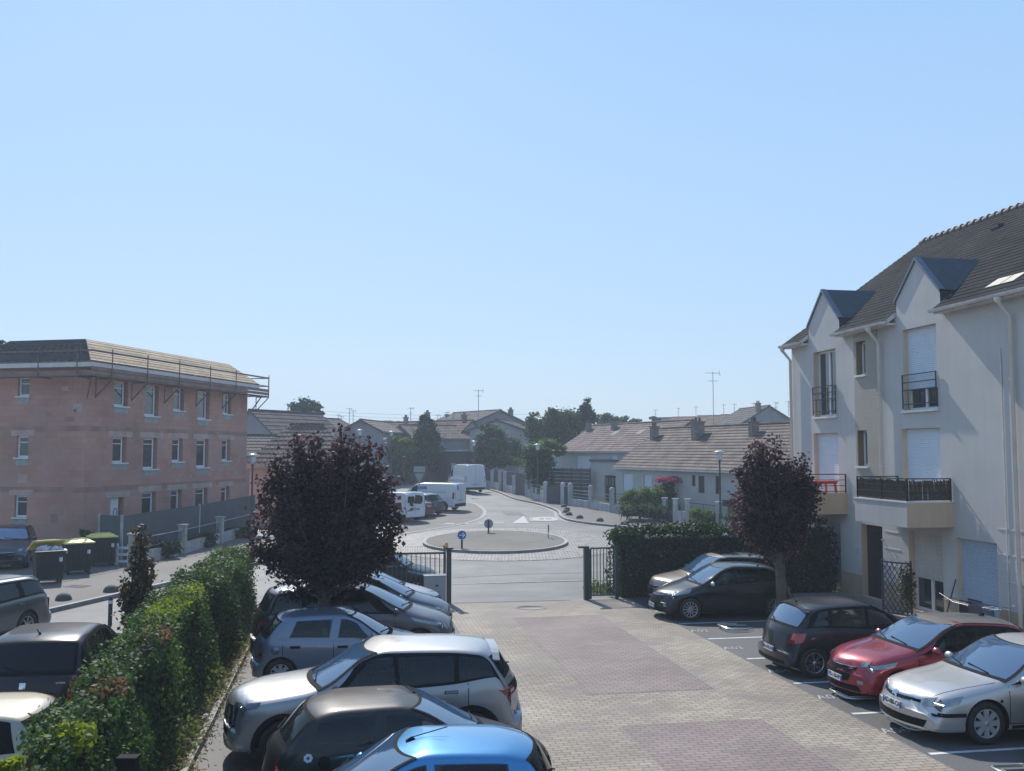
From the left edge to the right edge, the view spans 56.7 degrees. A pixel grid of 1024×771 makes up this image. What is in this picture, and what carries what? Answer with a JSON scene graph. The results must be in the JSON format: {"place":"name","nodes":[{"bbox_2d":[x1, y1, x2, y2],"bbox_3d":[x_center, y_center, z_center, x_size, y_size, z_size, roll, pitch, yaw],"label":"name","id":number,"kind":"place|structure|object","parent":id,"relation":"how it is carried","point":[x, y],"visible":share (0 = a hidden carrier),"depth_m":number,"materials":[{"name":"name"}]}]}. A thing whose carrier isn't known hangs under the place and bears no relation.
{"place":"outdoors","nodes":[
{"label":"outdoors","id":0,"kind":"place"},
{"bbox_2d":[0,536,275,607],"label":"pavement","id":1,"kind":"structure","parent":0,"point":[99,577],"depth_m":35.01,"materials":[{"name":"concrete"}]},
{"bbox_2d":[0,524,37,567],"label":"parked car","id":2,"kind":"object","parent":1,"relation":"on","point":[16,540],"visible":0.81,"depth_m":37.05,"materials":[{"name":"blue metal"}]},
{"bbox_2d":[27,539,67,582],"bbox_3d":[-16.179,6.098,33.029,1.097,1.468,1.358,3,-5,-35],"label":"wheelie bin","id":3,"kind":"object","parent":1,"relation":"on","point":[49,565],"visible":0.85,"depth_m":32.61,"materials":[{"name":"plastic"}]},
{"bbox_2d":[62,538,94,574],"bbox_3d":[-16.182,6.340,35.354,1.040,1.305,0.926,3,-5,-35],"label":"wheelie bin","id":4,"kind":"object","parent":1,"relation":"on","point":[79,554],"visible":0.88,"depth_m":35.05,"materials":[{"name":"plastic"}]},
{"bbox_2d":[86,532,118,566],"bbox_3d":[-16.311,6.506,37.761,1.040,1.305,0.926,3,-5,-35],"label":"wheelie bin","id":5,"kind":"object","parent":1,"relation":"on","point":[104,548],"visible":0.93,"depth_m":37.48,"materials":[{"name":"plastic"}]},
{"bbox_2d":[0,339,268,546],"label":"apartment block","id":6,"kind":"structure","parent":1,"relation":"on","point":[90,430],"depth_m":44.63,"materials":[{"name":"brick"}]},
{"bbox_2d":[16,495,26,516],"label":"window","id":7,"kind":"structure","parent":6,"relation":"in","point":[21,500],"depth_m":43.58,"materials":[{"name":"white plastic"}]},
{"bbox_2d":[112,437,121,462],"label":"window","id":8,"kind":"structure","parent":6,"relation":"in","point":[117,441],"depth_m":45.49,"materials":[{"name":"glass"}]},
{"bbox_2d":[114,381,123,405],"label":"window","id":9,"kind":"structure","parent":6,"relation":"in","point":[118,386],"depth_m":45.65,"materials":[{"name":"glass"}]},
{"bbox_2d":[143,438,152,468],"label":"window","id":10,"kind":"structure","parent":6,"relation":"in","point":[148,442],"depth_m":47.92,"materials":[{"name":"glass"}]},
{"bbox_2d":[144,385,154,415],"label":"window","id":11,"kind":"structure","parent":6,"relation":"in","point":[149,389],"depth_m":48.11,"materials":[{"name":"glass"}]},
{"bbox_2d":[196,439,204,466],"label":"window","id":12,"kind":"structure","parent":6,"relation":"in","point":[200,452],"depth_m":52.75,"materials":[{"name":"glass"}]},
{"bbox_2d":[141,539,183,558],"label":"shrub","id":13,"kind":"object","parent":1,"relation":"on","point":[174,547],"visible":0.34,"depth_m":40.16,"materials":[{"name":"green plant"}]},
{"bbox_2d":[98,494,255,559],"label":"screen fence","id":14,"kind":"object","parent":1,"relation":"on","point":[155,522],"visible":0.55,"depth_m":43.40,"materials":[{"name":"metal"}]},
{"bbox_2d":[127,514,249,565],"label":"garden fence","id":15,"kind":"object","parent":1,"relation":"on","point":[187,545],"visible":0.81,"depth_m":42.91,"materials":[{"name":"concrete"}]},
{"bbox_2d":[190,623,459,770],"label":"parking asphalt","id":16,"kind":"structure","parent":0,"point":[211,757],"depth_m":14.58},
{"bbox_2d":[115,754,140,770],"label":"post cap","id":17,"kind":"object","parent":16,"relation":"on","point":[127,762],"visible":1,"depth_m":8.34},
{"bbox_2d":[237,423,410,605],"bbox_3d":[-4.113,3.500,20.740,3.830,5.380,2.804,0,-4,0],"label":"purple maple","id":18,"kind":"object","parent":16,"relation":"on","point":[322,529],"visible":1,"depth_m":20.50,"materials":[{"name":"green plant"}]},
{"bbox_2d":[251,605,417,676],"bbox_3d":[-3.402,5.311,19.643,3.815,1.408,2.036,1,-4,-10],"label":"parked car","id":19,"kind":"object","parent":16,"relation":"on","point":[297,638],"visible":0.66,"depth_m":18.83,"materials":[{"name":"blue metal"}]},
{"bbox_2d":[250,582,454,653],"bbox_3d":[-3.631,5.349,21.890,4.630,1.642,2.227,1,-4,-10],"label":"parked car","id":20,"kind":"object","parent":16,"relation":"on","point":[388,608],"visible":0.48,"depth_m":21.18,"materials":[{"name":"grey paint"}]},
{"bbox_2d":[285,573,451,618],"bbox_3d":[-3.759,5.528,24.093,4.491,1.589,2.160,1,-4,-10],"label":"parked car","id":21,"kind":"object","parent":16,"relation":"on","point":[410,594],"visible":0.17,"depth_m":23.75,"materials":[{"name":"silver paint"}]},
{"bbox_2d":[223,633,521,760],"bbox_3d":[-2.161,4.863,15.006,4.602,1.661,2.294,1,-4,-10],"label":"parked car","id":22,"kind":"object","parent":16,"relation":"on","point":[473,674],"visible":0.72,"depth_m":14.37,"materials":[{"name":"silver metal"}]},
{"bbox_2d":[262,669,551,770],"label":"parked car","id":23,"kind":"object","parent":16,"relation":"on","point":[330,730],"visible":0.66,"depth_m":12.08,"materials":[{"name":"paint"}]},
{"bbox_2d":[374,569,440,597],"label":"parked car","id":24,"kind":"object","parent":16,"relation":"on","point":[419,588],"visible":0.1,"depth_m":26.22,"materials":[{"name":"silver metal"}]},
{"bbox_2d":[423,574,446,600],"bbox_3d":[-2.320,6.158,28.520,0.680,0.945,0.381,1,-4,-10],"label":"electrical cabinet","id":25,"kind":"object","parent":16,"relation":"on","point":[436,582],"visible":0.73,"depth_m":28.37,"materials":[{"name":"metal"}]},
{"bbox_2d":[333,724,554,770],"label":"parked car","id":26,"kind":"object","parent":16,"relation":"on","point":[472,747],"visible":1,"depth_m":10.38,"materials":[{"name":"paint"}]},
{"bbox_2d":[50,488,681,632],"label":"road","id":27,"kind":"structure","parent":0,"point":[494,505],"depth_m":38.44,"materials":[{"name":"asphalt"}]},
{"bbox_2d":[0,574,51,635],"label":"parked car","id":28,"kind":"object","parent":27,"relation":"on","point":[24,600],"visible":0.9,"depth_m":23.50,"materials":[{"name":"grey paint"}]},
{"bbox_2d":[0,692,64,767],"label":"parked car","id":29,"kind":"object","parent":27,"relation":"on","point":[15,709],"visible":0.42,"depth_m":11.69,"materials":[{"name":"beige paint"}]},
{"bbox_2d":[0,622,129,710],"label":"parked car","id":30,"kind":"object","parent":27,"relation":"on","point":[46,658],"visible":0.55,"depth_m":15.48,"materials":[{"name":"black paint"}]},
{"bbox_2d":[49,536,274,612],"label":"kerb","id":31,"kind":"structure","parent":27,"relation":"on","point":[79,603],"depth_m":29.05,"materials":[{"name":"concrete"}]},
{"bbox_2d":[152,646,233,769],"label":"hedge bed","id":32,"kind":"object","parent":27,"relation":"on","point":[173,731],"depth_m":15.14,"materials":[{"name":"soil"}]},
{"bbox_2d":[0,753,25,770],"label":"shrub","id":33,"kind":"object","parent":32,"relation":"on","point":[14,762],"visible":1,"depth_m":8.19,"materials":[{"name":"green plant"}]},
{"bbox_2d":[111,523,158,650],"bbox_3d":[-7.245,4.348,18.365,0.919,3.360,0.795,0,-4,0],"label":"sapling","id":34,"kind":"object","parent":32,"relation":"on","point":[132,596],"visible":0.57,"depth_m":18.33,"materials":[{"name":"green plant"}]},
{"bbox_2d":[16,542,258,770],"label":"hedge","id":35,"kind":"object","parent":32,"relation":"on","point":[106,721],"visible":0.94,"depth_m":14.18,"materials":[{"name":"green plant"}]},
{"bbox_2d":[108,589,258,770],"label":"weeds","id":36,"kind":"object","parent":32,"relation":"on","point":[182,735],"visible":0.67,"depth_m":16.06,"materials":[{"name":"green plant"}]},
{"bbox_2d":[163,617,252,770],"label":"dry weeds","id":37,"kind":"object","parent":32,"relation":"on","point":[187,760],"visible":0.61,"depth_m":16.67,"materials":[{"name":"brown plant"}]},
{"bbox_2d":[181,644,249,770],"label":"bed kerb","id":38,"kind":"structure","parent":27,"relation":"on","point":[215,711],"depth_m":16.48,"materials":[{"name":"concrete"}]},
{"bbox_2d":[373,491,424,521],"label":"parked van","id":39,"kind":"object","parent":27,"relation":"on","point":[413,502],"visible":0.32,"depth_m":58.82,"materials":[{"name":"white paint"}]},
{"bbox_2d":[376,552,436,586],"bbox_3d":[-4.442,5.991,30.354,4.210,1.528,2.227,1,-4,-10],"label":"parked car","id":40,"kind":"object","parent":27,"relation":"on","point":[416,579],"visible":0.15,"depth_m":29.70,"materials":[{"name":"black paint"}]},
{"bbox_2d":[447,464,485,491],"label":"parked van","id":41,"kind":"object","parent":27,"relation":"on","point":[472,476],"visible":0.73,"depth_m":86.29,"materials":[{"name":"white paint"}]},
{"bbox_2d":[426,531,563,550],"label":"roundabout island","id":42,"kind":"structure","parent":27,"relation":"on","point":[496,540],"depth_m":47.74,"materials":[{"name":"concrete"}]},
{"bbox_2d":[423,530,567,553],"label":"kerb","id":43,"kind":"structure","parent":27,"relation":"on","point":[427,545],"depth_m":44.06,"materials":[{"name":"concrete"}]},
{"bbox_2d":[393,528,612,560],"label":"cobble ring","id":44,"kind":"object","parent":27,"relation":"on","point":[570,549],"visible":0.45,"depth_m":45.70,"materials":[{"name":"stone"}]},
{"bbox_2d":[449,597,629,604],"bbox_3d":[0.758,6.697,29.528,5.900,0.001,0.496,1,-4,-10],"label":"concrete strip","id":45,"kind":"object","parent":27,"relation":"on","point":[555,600],"visible":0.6,"depth_m":29.59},
{"bbox_2d":[444,542,453,603],"bbox_3d":[-1.940,5.733,29.074,0.275,1.870,0.200,1,-4,-10],"label":"gate post","id":46,"kind":"object","parent":45,"relation":"on","point":[447,561],"visible":0.91,"depth_m":29.03,"materials":[{"name":"metal"}]},
{"bbox_2d":[382,552,443,585],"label":"sliding gate","id":47,"kind":"structure","parent":46,"relation":"attached to","point":[412,553],"depth_m":29.09,"materials":[{"name":"metal"}]},
{"bbox_2d":[578,546,618,599],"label":"gate","id":48,"kind":"structure","parent":45,"relation":"on","point":[587,575],"depth_m":29.85,"materials":[{"name":"metal"}]},
{"bbox_2d":[486,488,669,530],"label":"kerb","id":49,"kind":"structure","parent":27,"relation":"on","point":[563,517],"depth_m":64.07,"materials":[{"name":"concrete"}]},
{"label":"hedge bed","id":50,"kind":"structure","parent":27,"relation":"on","visible":0},
{"bbox_2d":[603,516,840,597],"bbox_3d":[6.878,5.464,31.248,8.104,2.711,1.646,1,-4,-10],"label":"hedge","id":51,"kind":"object","parent":50,"relation":"on","point":[645,554],"visible":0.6,"depth_m":30.67,"materials":[{"name":"green plant"}]},
{"bbox_2d":[388,482,417,490],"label":"pavement","id":52,"kind":"structure","parent":0,"point":[406,486],"depth_m":95.46,"materials":[{"name":"stone"}]},
{"bbox_2d":[386,436,418,484],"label":"tree","id":53,"kind":"object","parent":52,"relation":"on","point":[405,445],"visible":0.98,"depth_m":97.54,"materials":[{"name":"green plant"}]},
{"bbox_2d":[387,450,443,483],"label":"shrub","id":54,"kind":"object","parent":52,"relation":"on","point":[397,466],"visible":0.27,"depth_m":99.28,"materials":[{"name":"green plant"}]},
{"bbox_2d":[404,414,446,481],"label":"conifer","id":55,"kind":"object","parent":52,"relation":"on","point":[429,446],"visible":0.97,"depth_m":98.28,"materials":[{"name":"green plant"}]},
{"bbox_2d":[399,502,482,533],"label":"layby asphalt","id":56,"kind":"structure","parent":0,"point":[468,512],"depth_m":61.23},
{"bbox_2d":[422,492,444,513],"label":"parked car","id":57,"kind":"object","parent":56,"relation":"on","point":[436,500],"visible":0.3,"depth_m":63.42,"materials":[{"name":"white paint"}]},
{"bbox_2d":[408,482,465,510],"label":"parked van","id":58,"kind":"object","parent":56,"relation":"on","point":[452,495],"visible":0.48,"depth_m":66.85,"materials":[{"name":"white paint"}]},
{"bbox_2d":[0,0,1023,432],"label":"sky","id":59,"kind":"structure","parent":0,"point":[378,208],"materials":[{"name":"blue"}]},
{"bbox_2d":[451,581,614,601],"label":"forecourt asphalt","id":60,"kind":"structure","parent":0,"point":[512,591],"depth_m":31.50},
{"bbox_2d":[510,485,616,504],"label":"garden ground","id":61,"kind":"structure","parent":0,"point":[578,497],"depth_m":75.66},
{"bbox_2d":[503,436,526,458],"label":"tree","id":62,"kind":"object","parent":61,"relation":"on","point":[515,444],"visible":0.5,"depth_m":99.25,"materials":[{"name":"green plant"}]},
{"bbox_2d":[516,444,557,493],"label":"tree","id":63,"kind":"object","parent":61,"relation":"on","point":[544,466],"visible":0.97,"depth_m":78.43,"materials":[{"name":"green plant"}]},
{"bbox_2d":[526,437,567,478],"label":"tree","id":64,"kind":"object","parent":61,"relation":"on","point":[554,445],"visible":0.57,"depth_m":83.69,"materials":[{"name":"green plant"}]},
{"bbox_2d":[520,397,601,446],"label":"tree","id":65,"kind":"object","parent":61,"relation":"on","point":[563,427],"visible":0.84,"depth_m":99.39,"materials":[{"name":"green plant"}]},
{"bbox_2d":[548,467,590,499],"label":"slatted fence","id":66,"kind":"object","parent":61,"relation":"on","point":[581,473],"visible":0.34,"depth_m":77.07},
{"bbox_2d":[589,459,618,502],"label":"garage annex","id":67,"kind":"object","parent":61,"relation":"on","point":[603,477],"visible":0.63,"depth_m":75.01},
{"bbox_2d":[559,418,693,494],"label":"tiled house","id":68,"kind":"structure","parent":61,"relation":"on","point":[614,440],"depth_m":81.82,"materials":[{"name":"tile"}]},
{"bbox_2d":[650,476,682,510],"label":"flowering shrub","id":69,"kind":"object","parent":61,"relation":"on","point":[668,491],"visible":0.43,"depth_m":61.26,"materials":[{"name":"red plant"}]},
{"bbox_2d":[611,417,793,518],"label":"tiled house","id":70,"kind":"structure","parent":61,"relation":"on","point":[687,455],"depth_m":60.78,"materials":[{"name":"brown tile"}]},
{"bbox_2d":[486,487,703,530],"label":"pavement","id":71,"kind":"structure","parent":0,"point":[590,515],"depth_m":62.29,"materials":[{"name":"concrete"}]},
{"bbox_2d":[470,421,511,468],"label":"tree","id":72,"kind":"object","parent":71,"relation":"on","point":[486,454],"visible":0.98,"depth_m":96.47,"materials":[{"name":"green plant"}]},
{"bbox_2d":[485,468,534,497],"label":"garden wall","id":73,"kind":"structure","parent":71,"relation":"on","point":[493,477],"depth_m":86.85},
{"bbox_2d":[533,481,614,511],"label":"garden wall","id":74,"kind":"structure","parent":71,"relation":"on","point":[590,503],"depth_m":69.10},
{"bbox_2d":[547,485,559,503],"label":"garden gate","id":75,"kind":"structure","parent":74,"relation":"attached to","point":[553,494],"depth_m":72.79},
{"bbox_2d":[614,502,667,521],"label":"garden shrub","id":76,"kind":"object","parent":71,"relation":"on","point":[647,510],"visible":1,"depth_m":57.88,"materials":[{"name":"green plant"}]},
{"bbox_2d":[616,486,668,519],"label":"garden shrub","id":77,"kind":"object","parent":71,"relation":"on","point":[646,495],"visible":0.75,"depth_m":59.72,"materials":[{"name":"green plant"}]},
{"bbox_2d":[612,493,740,534],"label":"garden wall","id":78,"kind":"structure","parent":71,"relation":"on","point":[679,515],"depth_m":56.36,"materials":[{"name":"white paint"}]},
{"bbox_2d":[688,507,715,523],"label":"garden shrub","id":79,"kind":"object","parent":71,"relation":"on","point":[696,514],"visible":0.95,"depth_m":53.38,"materials":[{"name":"green plant"}]},
{"bbox_2d":[450,600,955,770],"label":"courtyard paving","id":80,"kind":"structure","parent":0,"point":[569,723],"depth_m":17.45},
{"bbox_2d":[514,615,714,694],"bbox_3d":[1.997,6.212,22.553,2.540,0.001,8.534,1,-4,-10],"label":"paving band","id":81,"kind":"object","parent":80,"relation":"on","point":[594,654],"visible":1,"depth_m":21.40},
{"bbox_2d":[621,719,840,770],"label":"paving band","id":82,"kind":"object","parent":80,"relation":"on","point":[748,745],"visible":1,"depth_m":14.90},
{"bbox_2d":[628,598,1023,770],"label":"parking asphalt","id":83,"kind":"structure","parent":0,"point":[926,742],"depth_m":17.46,"materials":[{"name":"asphalt"}]},
{"bbox_2d":[647,552,790,598],"bbox_3d":[6.224,5.879,28.904,4.260,1.552,2.170,1,-4,-10],"label":"parked car","id":84,"kind":"object","parent":83,"relation":"on","point":[659,579],"visible":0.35,"depth_m":28.47,"materials":[{"name":"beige metal"}]},
{"bbox_2d":[648,561,791,620],"bbox_3d":[5.872,5.794,27.068,3.980,1.468,2.113,1,-4,-10],"label":"parked car","id":85,"kind":"object","parent":83,"relation":"on","point":[726,586],"visible":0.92,"depth_m":26.33,"materials":[{"name":"black paint"}]},
{"bbox_2d":[726,433,825,605],"bbox_3d":[7.262,3.934,26.178,2.911,5.263,2.291,0,-4,0],"label":"purple maple","id":86,"kind":"object","parent":83,"relation":"on","point":[778,519],"visible":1,"depth_m":25.98,"materials":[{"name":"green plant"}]},
{"bbox_2d":[758,591,900,677],"bbox_3d":[7.419,5.246,20.558,4.030,1.664,2.132,1,-4,-10],"label":"parked car","id":87,"kind":"object","parent":83,"relation":"on","point":[805,635],"visible":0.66,"depth_m":19.72,"materials":[{"name":"grey paint"}]},
{"bbox_2d":[829,687,878,699],"bbox_3d":[6.523,5.841,18.022,0.775,0.070,0.810,1,-4,-10],"label":"parking hoop","id":88,"kind":"object","parent":83,"relation":"on","point":[838,691],"visible":0.63,"depth_m":17.81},
{"bbox_2d":[827,612,1023,695],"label":"parked car","id":89,"kind":"object","parent":83,"relation":"on","point":[868,665],"visible":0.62,"depth_m":17.75,"materials":[{"name":"red paint"}]},
{"bbox_2d":[879,632,1023,744],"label":"parked car","id":90,"kind":"object","parent":83,"relation":"on","point":[973,691],"visible":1,"depth_m":15.34,"materials":[{"name":"silver metal"}]},
{"bbox_2d":[791,590,914,618],"bbox_3d":[11.760,6.039,19.934,2.300,0.060,30.000,1,-4,-10],"label":"building strip","id":91,"kind":"object","parent":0,"point":[837,593],"depth_m":30.03,"materials":[{"name":"concrete"}]},
{"bbox_2d":[881,558,912,615],"bbox_3d":[10.805,5.676,26.660,0.050,1.550,0.905,3,-5,-38],"label":"trellis","id":92,"kind":"object","parent":91,"relation":"on","point":[883,575],"visible":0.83,"depth_m":26.76,"materials":[{"name":"brown wood"}]},
{"bbox_2d":[774,202,1023,629],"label":"apartment building","id":93,"kind":"structure","parent":91,"relation":"on","point":[906,382],"depth_m":26.96,"materials":[{"name":"white paint"}]},
{"bbox_2d":[819,350,836,416],"bbox_3d":[10.870,-0.070,32.373,0.060,2.250,1.537,1,-4,-10],"label":"window","id":94,"kind":"structure","parent":93,"relation":"in","point":[827,359],"depth_m":32.62,"materials":[{"name":"glass"}]},
{"bbox_2d":[867,525,882,598],"bbox_3d":[11.301,5.441,29.322,0.142,2.247,1.217,1,-4,-10],"label":"entrance door","id":95,"kind":"structure","parent":93,"relation":"in","point":[874,533],"depth_m":29.50,"materials":[{"name":"brown plastic"}]},
{"bbox_2d":[910,387,937,409],"bbox_3d":[11.801,0.232,26.959,0.060,0.900,1.602,1,-4,-10],"label":"window","id":96,"kind":"structure","parent":93,"relation":"in","point":[919,395],"depth_m":27.17,"materials":[{"name":"glass"}]},
{"bbox_2d":[916,576,943,611],"bbox_3d":[11.804,5.856,26.580,0.060,1.000,1.580,1,-4,-10],"label":"window","id":97,"kind":"structure","parent":93,"relation":"in","point":[929,598],"depth_m":26.76,"materials":[{"name":"white plastic"}]},
{"bbox_2d":[897,561,916,615],"bbox_3d":[10.923,5.646,26.254,0.538,1.555,0.581,1,-4,-10],"label":"climbing plant","id":98,"kind":"object","parent":91,"relation":"on","point":[906,586],"visible":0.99,"depth_m":26.19,"materials":[{"name":"green plant"}]},
{"bbox_3d":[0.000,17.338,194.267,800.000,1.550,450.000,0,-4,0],"label":"ground","id":99,"kind":"structure","parent":0,"visible":0},
{"bbox_2d":[246,434,335,495],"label":"house","id":100,"kind":"structure","parent":99,"relation":"on","point":[256,443],"depth_m":68.59,"materials":[{"name":"tile"}]},
{"bbox_2d":[247,408,342,436],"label":"house","id":101,"kind":"structure","parent":99,"relation":"on","point":[262,421],"depth_m":83.29,"materials":[{"name":"tile"}]},
{"bbox_2d":[246,423,362,522],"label":"tiled house","id":102,"kind":"structure","parent":99,"relation":"on","point":[282,438],"depth_m":60.00,"materials":[{"name":"tile"}]},
{"bbox_2d":[287,396,325,417],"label":"tree","id":103,"kind":"object","parent":99,"relation":"on","point":[307,405],"visible":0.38,"depth_m":104.67,"materials":[{"name":"green plant"}]},
{"bbox_2d":[344,418,404,486],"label":"house","id":104,"kind":"structure","parent":99,"relation":"on","point":[378,430],"depth_m":96.04,"materials":[{"name":"paint"}]},
{"bbox_2d":[387,410,477,432],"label":"house","id":105,"kind":"structure","parent":99,"relation":"on","point":[464,423],"depth_m":109.24,"materials":[{"name":"red tile"}]},
{"bbox_2d":[396,421,469,482],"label":"house","id":106,"kind":"structure","parent":99,"relation":"on","point":[453,438],"depth_m":104.26,"materials":[{"name":"paint"}]},
{"bbox_2d":[438,450,481,481],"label":"shed","id":107,"kind":"structure","parent":99,"relation":"on","point":[446,460],"depth_m":98.52,"materials":[{"name":"paint"}]},
{"bbox_2d":[438,407,527,426],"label":"house","id":108,"kind":"structure","parent":99,"relation":"on","point":[485,416],"depth_m":112.91,"materials":[{"name":"tile"}]},
{"bbox_2d":[467,418,532,467],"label":"house","id":109,"kind":"structure","parent":99,"relation":"on","point":[514,429],"depth_m":103.86,"materials":[{"name":"paint"}]},
{"bbox_2d":[594,412,641,423],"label":"tree","id":110,"kind":"object","parent":99,"relation":"on","point":[606,418],"visible":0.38,"depth_m":119.67,"materials":[{"name":"green plant"}]},
{"bbox_2d":[714,401,789,424],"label":"house","id":111,"kind":"structure","parent":99,"relation":"on","point":[764,413],"depth_m":112.28,"materials":[{"name":"tile"}]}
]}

